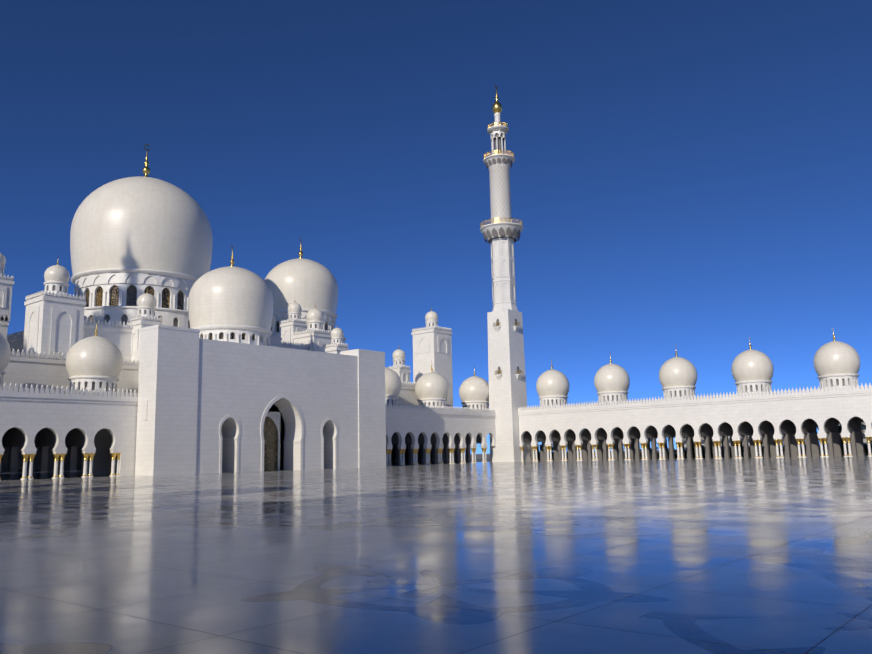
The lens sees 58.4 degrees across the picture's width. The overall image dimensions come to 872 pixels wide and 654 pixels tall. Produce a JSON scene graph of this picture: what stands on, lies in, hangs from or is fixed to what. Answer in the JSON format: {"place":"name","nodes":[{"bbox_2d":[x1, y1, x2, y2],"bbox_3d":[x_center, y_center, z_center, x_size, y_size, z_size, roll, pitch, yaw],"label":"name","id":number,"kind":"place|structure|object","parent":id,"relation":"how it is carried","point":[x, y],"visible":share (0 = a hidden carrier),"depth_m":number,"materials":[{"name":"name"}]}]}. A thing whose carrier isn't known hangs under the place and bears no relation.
{"place":"outdoors","nodes":[
{"label":"outdoors","id":0,"kind":"place"},
{"bbox_2d":[0,384,1,407],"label":"arcade bay","id":1,"kind":"object","parent":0,"point":[0,394],"visible":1,"depth_m":105.95,"materials":[{"name":"white stone"}]},
{"bbox_2d":[66,321,122,395],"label":"arcade dome","id":2,"kind":"structure","parent":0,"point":[95,361],"depth_m":119.71,"materials":[{"name":"white stone"}]},
{"bbox_2d":[415,361,449,408],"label":"arcade dome","id":3,"kind":"structure","parent":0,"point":[432,388],"depth_m":183.78,"materials":[{"name":"white stone"}]},
{"bbox_2d":[0,456,871,653],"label":"courtyard floor","id":4,"kind":"structure","parent":0,"point":[770,555],"depth_m":16.17,"materials":[{"name":"stone"}]},
{"bbox_2d":[0,383,34,480],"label":"arcade section","id":5,"kind":"object","parent":4,"relation":"on","point":[16,409],"visible":0.98,"depth_m":107.53,"materials":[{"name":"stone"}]},
{"bbox_2d":[0,333,10,390],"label":"arcade dome","id":6,"kind":"structure","parent":5,"relation":"on","point":[5,352],"depth_m":109.86,"materials":[{"name":"white stone"}]},
{"bbox_2d":[0,384,64,479],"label":"arcade section","id":7,"kind":"object","parent":4,"relation":"on","point":[48,407],"visible":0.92,"depth_m":110.98,"materials":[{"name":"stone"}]},
{"bbox_2d":[26,386,93,478],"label":"arcade section","id":8,"kind":"object","parent":4,"relation":"on","point":[77,410],"visible":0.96,"depth_m":114.21,"materials":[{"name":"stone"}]},
{"bbox_2d":[58,388,120,477],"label":"arcade section","id":9,"kind":"object","parent":4,"relation":"on","point":[105,409],"visible":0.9,"depth_m":117.40,"materials":[{"name":"white stone"}]},
{"bbox_2d":[110,389,137,476],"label":"arcade section","id":10,"kind":"object","parent":4,"relation":"on","point":[125,453],"visible":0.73,"depth_m":119.19,"materials":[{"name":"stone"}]},
{"bbox_2d":[3,349,431,475],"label":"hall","id":11,"kind":"structure","parent":4,"relation":"on","point":[34,370],"depth_m":125.19,"materials":[{"name":"stone"}]},
{"bbox_2d":[0,316,8,338],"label":"side dome base","id":12,"kind":"object","parent":11,"relation":"on","point":[4,325],"visible":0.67,"depth_m":136.62,"materials":[{"name":"stone"}]},
{"bbox_2d":[0,253,13,321],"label":"domed tower","id":13,"kind":"structure","parent":12,"relation":"on","point":[6,283],"depth_m":137.47,"materials":[{"name":"stone"}]},
{"bbox_2d":[23,256,85,358],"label":"turret","id":14,"kind":"object","parent":11,"relation":"on","point":[54,316],"visible":0.98,"depth_m":130.21,"materials":[{"name":"stone"}]},
{"bbox_2d":[70,144,212,327],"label":"dome","id":15,"kind":"structure","parent":11,"relation":"on","point":[132,239],"depth_m":160.90,"materials":[{"name":"stone"}]},
{"bbox_2d":[129,287,162,361],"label":"domed turret","id":16,"kind":"object","parent":11,"relation":"on","point":[145,316],"visible":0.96,"depth_m":141.46,"materials":[{"name":"stone"}]},
{"bbox_2d":[7,317,307,361],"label":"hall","id":17,"kind":"structure","parent":11,"relation":"on","point":[119,335],"depth_m":139.88,"materials":[{"name":"stone"}]},
{"bbox_2d":[269,315,281,346],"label":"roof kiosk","id":18,"kind":"object","parent":11,"relation":"on","point":[275,339],"visible":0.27,"depth_m":162.92,"materials":[{"name":"stone"}]},
{"bbox_2d":[280,301,306,343],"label":"domed turret","id":19,"kind":"object","parent":11,"relation":"on","point":[291,324],"visible":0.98,"depth_m":188.76,"materials":[{"name":"stone"}]},
{"bbox_2d":[264,237,345,344],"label":"dome","id":20,"kind":"structure","parent":11,"relation":"on","point":[307,285],"depth_m":199.04,"materials":[{"name":"stone"}]},
{"bbox_2d":[292,305,330,351],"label":"turret","id":21,"kind":"object","parent":11,"relation":"on","point":[314,336],"visible":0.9,"depth_m":174.89,"materials":[{"name":"stone"}]},
{"bbox_2d":[388,344,410,382],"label":"domed turret","id":22,"kind":"object","parent":11,"relation":"on","point":[400,368],"visible":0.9,"depth_m":189.81,"materials":[{"name":"stone"}]},
{"bbox_2d":[135,324,385,475],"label":"portal block","id":23,"kind":"structure","parent":4,"relation":"on","point":[207,406],"depth_m":131.25,"materials":[{"name":"stone"}]},
{"bbox_2d":[188,245,273,345],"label":"dome","id":24,"kind":"structure","parent":23,"relation":"on","point":[232,303],"depth_m":143.14,"materials":[{"name":"white stone"}]},
{"bbox_2d":[325,326,348,353],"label":"domed turret","id":25,"kind":"object","parent":23,"relation":"on","point":[336,346],"visible":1,"depth_m":161.32,"materials":[{"name":"stone"}]},
{"bbox_2d":[386,403,389,446],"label":"arcade section","id":26,"kind":"object","parent":4,"relation":"on","point":[388,426],"visible":0.1,"depth_m":165.17,"materials":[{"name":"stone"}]},
{"bbox_2d":[386,403,403,465],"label":"arcade section","id":27,"kind":"object","parent":4,"relation":"on","point":[396,419],"visible":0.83,"depth_m":167.22,"materials":[{"name":"white stone"}]},
{"bbox_2d":[385,367,401,405],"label":"arcade dome","id":28,"kind":"structure","parent":27,"relation":"on","point":[393,384],"depth_m":171.14,"materials":[{"name":"white stone"}]},
{"bbox_2d":[391,404,416,465],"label":"arcade section","id":29,"kind":"object","parent":4,"relation":"on","point":[409,419],"visible":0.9,"depth_m":170.07,"materials":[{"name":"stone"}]},
{"bbox_2d":[388,405,428,464],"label":"arcade section","id":30,"kind":"object","parent":4,"relation":"on","point":[422,420],"visible":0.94,"depth_m":173.79,"materials":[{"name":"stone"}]},
{"bbox_2d":[393,405,440,464],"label":"arcade section","id":31,"kind":"object","parent":4,"relation":"on","point":[435,420],"visible":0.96,"depth_m":177.12,"materials":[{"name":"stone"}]},
{"bbox_2d":[406,406,452,464],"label":"arcade section","id":32,"kind":"object","parent":4,"relation":"on","point":[446,421],"visible":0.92,"depth_m":180.32,"materials":[{"name":"white stone"}]},
{"bbox_2d":[417,407,463,463],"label":"arcade section","id":33,"kind":"object","parent":4,"relation":"on","point":[458,421],"visible":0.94,"depth_m":183.58,"materials":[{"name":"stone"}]},
{"bbox_2d":[430,407,474,463],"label":"arcade section","id":34,"kind":"object","parent":4,"relation":"on","point":[468,419],"visible":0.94,"depth_m":186.78,"materials":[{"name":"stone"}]},
{"bbox_2d":[442,408,485,462],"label":"arcade section","id":35,"kind":"object","parent":4,"relation":"on","point":[479,421],"visible":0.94,"depth_m":190.04,"materials":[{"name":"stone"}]},
{"bbox_2d":[459,366,488,409],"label":"arcade dome","id":36,"kind":"structure","parent":35,"relation":"on","point":[474,391],"depth_m":196.64,"materials":[{"name":"white stone"}]},
{"bbox_2d":[451,408,495,462],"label":"arcade section","id":37,"kind":"object","parent":4,"relation":"on","point":[490,414],"visible":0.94,"depth_m":193.26,"materials":[{"name":"white stone"}]},
{"bbox_2d":[480,84,530,461],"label":"minaret","id":38,"kind":"object","parent":4,"relation":"on","point":[501,231],"visible":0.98,"depth_m":198.89,"materials":[{"name":"stone"}]},
{"bbox_2d":[518,405,554,461],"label":"arcade section","id":39,"kind":"object","parent":4,"relation":"on","point":[525,425],"visible":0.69,"depth_m":192.72,"materials":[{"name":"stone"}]},
{"bbox_2d":[531,404,568,460],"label":"arcade section","id":40,"kind":"object","parent":4,"relation":"on","point":[539,415],"visible":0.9,"depth_m":190.20,"materials":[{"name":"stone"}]},
{"bbox_2d":[545,403,583,460],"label":"arcade section","id":41,"kind":"object","parent":4,"relation":"on","point":[554,426],"visible":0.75,"depth_m":187.63,"materials":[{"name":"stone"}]},
{"bbox_2d":[536,361,569,406],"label":"arcade dome","id":42,"kind":"structure","parent":41,"relation":"on","point":[552,386],"depth_m":192.00,"materials":[{"name":"stone"}]},
{"bbox_2d":[560,402,598,460],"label":"arcade section","id":43,"kind":"object","parent":4,"relation":"on","point":[569,422],"visible":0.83,"depth_m":185.09,"materials":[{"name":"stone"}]},
{"bbox_2d":[575,401,602,460],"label":"arcade section","id":44,"kind":"object","parent":4,"relation":"on","point":[584,421],"visible":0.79,"depth_m":182.52,"materials":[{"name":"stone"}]},
{"bbox_2d":[590,400,618,460],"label":"arcade section","id":45,"kind":"object","parent":4,"relation":"on","point":[599,410],"visible":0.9,"depth_m":179.94,"materials":[{"name":"white stone"}]},
{"bbox_2d":[594,353,629,402],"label":"arcade dome","id":46,"kind":"structure","parent":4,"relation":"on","point":[611,382],"depth_m":181.78,"materials":[{"name":"white stone"}]},
{"bbox_2d":[606,399,634,459],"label":"arcade section","id":47,"kind":"object","parent":4,"relation":"on","point":[616,423],"visible":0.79,"depth_m":177.36,"materials":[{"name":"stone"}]},
{"bbox_2d":[623,398,650,459],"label":"arcade section","id":48,"kind":"object","parent":4,"relation":"on","point":[632,419],"visible":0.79,"depth_m":174.80,"materials":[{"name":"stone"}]},
{"bbox_2d":[640,397,667,459],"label":"arcade section","id":49,"kind":"object","parent":4,"relation":"on","point":[650,418],"visible":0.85,"depth_m":172.19,"materials":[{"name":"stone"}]},
{"bbox_2d":[657,395,684,459],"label":"arcade section","id":50,"kind":"object","parent":4,"relation":"on","point":[667,418],"visible":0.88,"depth_m":169.59,"materials":[{"name":"white stone"}]},
{"bbox_2d":[675,394,712,458],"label":"arcade section","id":51,"kind":"object","parent":4,"relation":"on","point":[686,421],"visible":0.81,"depth_m":167.03,"materials":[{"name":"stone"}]},
{"bbox_2d":[693,393,731,458],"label":"arcade section","id":52,"kind":"object","parent":4,"relation":"on","point":[704,416],"visible":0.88,"depth_m":164.47,"materials":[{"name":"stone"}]},
{"bbox_2d":[713,392,751,458],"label":"arcade section","id":53,"kind":"object","parent":4,"relation":"on","point":[724,418],"visible":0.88,"depth_m":161.93,"materials":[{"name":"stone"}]},
{"bbox_2d":[732,390,771,458],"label":"arcade section","id":54,"kind":"object","parent":4,"relation":"on","point":[744,417],"visible":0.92,"depth_m":159.38,"materials":[{"name":"white stone"}]},
{"bbox_2d":[731,337,773,396],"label":"arcade dome","id":55,"kind":"structure","parent":54,"relation":"on","point":[751,369],"depth_m":161.25,"materials":[{"name":"white stone"}]},
{"bbox_2d":[752,389,791,457],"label":"arcade section","id":56,"kind":"object","parent":4,"relation":"on","point":[764,414],"visible":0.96,"depth_m":156.81,"materials":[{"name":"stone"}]},
{"bbox_2d":[773,387,812,457],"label":"arcade section","id":57,"kind":"object","parent":4,"relation":"on","point":[786,413],"visible":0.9,"depth_m":154.26,"materials":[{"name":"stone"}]},
{"bbox_2d":[795,386,834,457],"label":"arcade section","id":58,"kind":"object","parent":4,"relation":"on","point":[808,412],"visible":0.83,"depth_m":151.71,"materials":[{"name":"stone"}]},
{"bbox_2d":[817,385,857,456],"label":"arcade section","id":59,"kind":"object","parent":4,"relation":"on","point":[830,409],"visible":0.92,"depth_m":149.12,"materials":[{"name":"white stone"}]},
{"bbox_2d":[813,328,860,391],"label":"arcade dome","id":60,"kind":"structure","parent":59,"relation":"on","point":[835,363],"depth_m":151.03,"materials":[{"name":"white stone"}]},
{"bbox_2d":[840,383,868,456],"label":"arcade section","id":61,"kind":"object","parent":4,"relation":"on","point":[854,407],"visible":0.98,"depth_m":146.49,"materials":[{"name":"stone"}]},
{"bbox_2d":[864,383,871,456],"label":"arcade section","id":62,"kind":"object","parent":4,"relation":"on","point":[868,394],"visible":1,"depth_m":144.17,"materials":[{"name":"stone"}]},
{"bbox_2d":[0,0,871,453],"label":"sky","id":63,"kind":"structure","parent":0,"point":[694,176],"materials":[{"name":"blue"}]},
{"bbox_2d":[465,450,865,461],"bbox_3d":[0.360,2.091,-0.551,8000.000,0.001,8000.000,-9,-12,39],"label":"ground","id":64,"kind":"structure","parent":0,"point":[478,456],"depth_m":419.63,"materials":[{"name":"white stone"}]},
{"bbox_2d":[411,307,452,407],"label":"stair tower","id":65,"kind":"structure","parent":64,"relation":"on","point":[432,340],"depth_m":200.95,"materials":[{"name":"stone"}]},
{"bbox_2d":[535,440,871,459],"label":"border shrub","id":66,"kind":"object","parent":64,"relation":"on","point":[742,453],"visible":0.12,"depth_m":175.74,"materials":[{"name":"green plant"}]},
{"bbox_2d":[839,421,865,434],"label":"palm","id":67,"kind":"object","parent":64,"relation":"on","point":[860,427],"visible":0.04,"depth_m":160.12,"materials":[{"name":"green plant"}]},
{"bbox_2d":[657,345,696,401],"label":"arcade dome","id":68,"kind":"structure","parent":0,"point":[677,376],"depth_m":171.50,"materials":[{"name":"white stone"}]},
{"bbox_2d":[684,428,800,449],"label":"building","id":69,"kind":"structure","parent":0,"point":[729,442],"depth_m":352.90,"materials":[{"name":"grey glass"}]},
{"bbox_2d":[838,423,870,443],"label":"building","id":70,"kind":"structure","parent":0,"point":[864,440],"depth_m":275.38,"materials":[{"name":"grey glass"}]}
]}

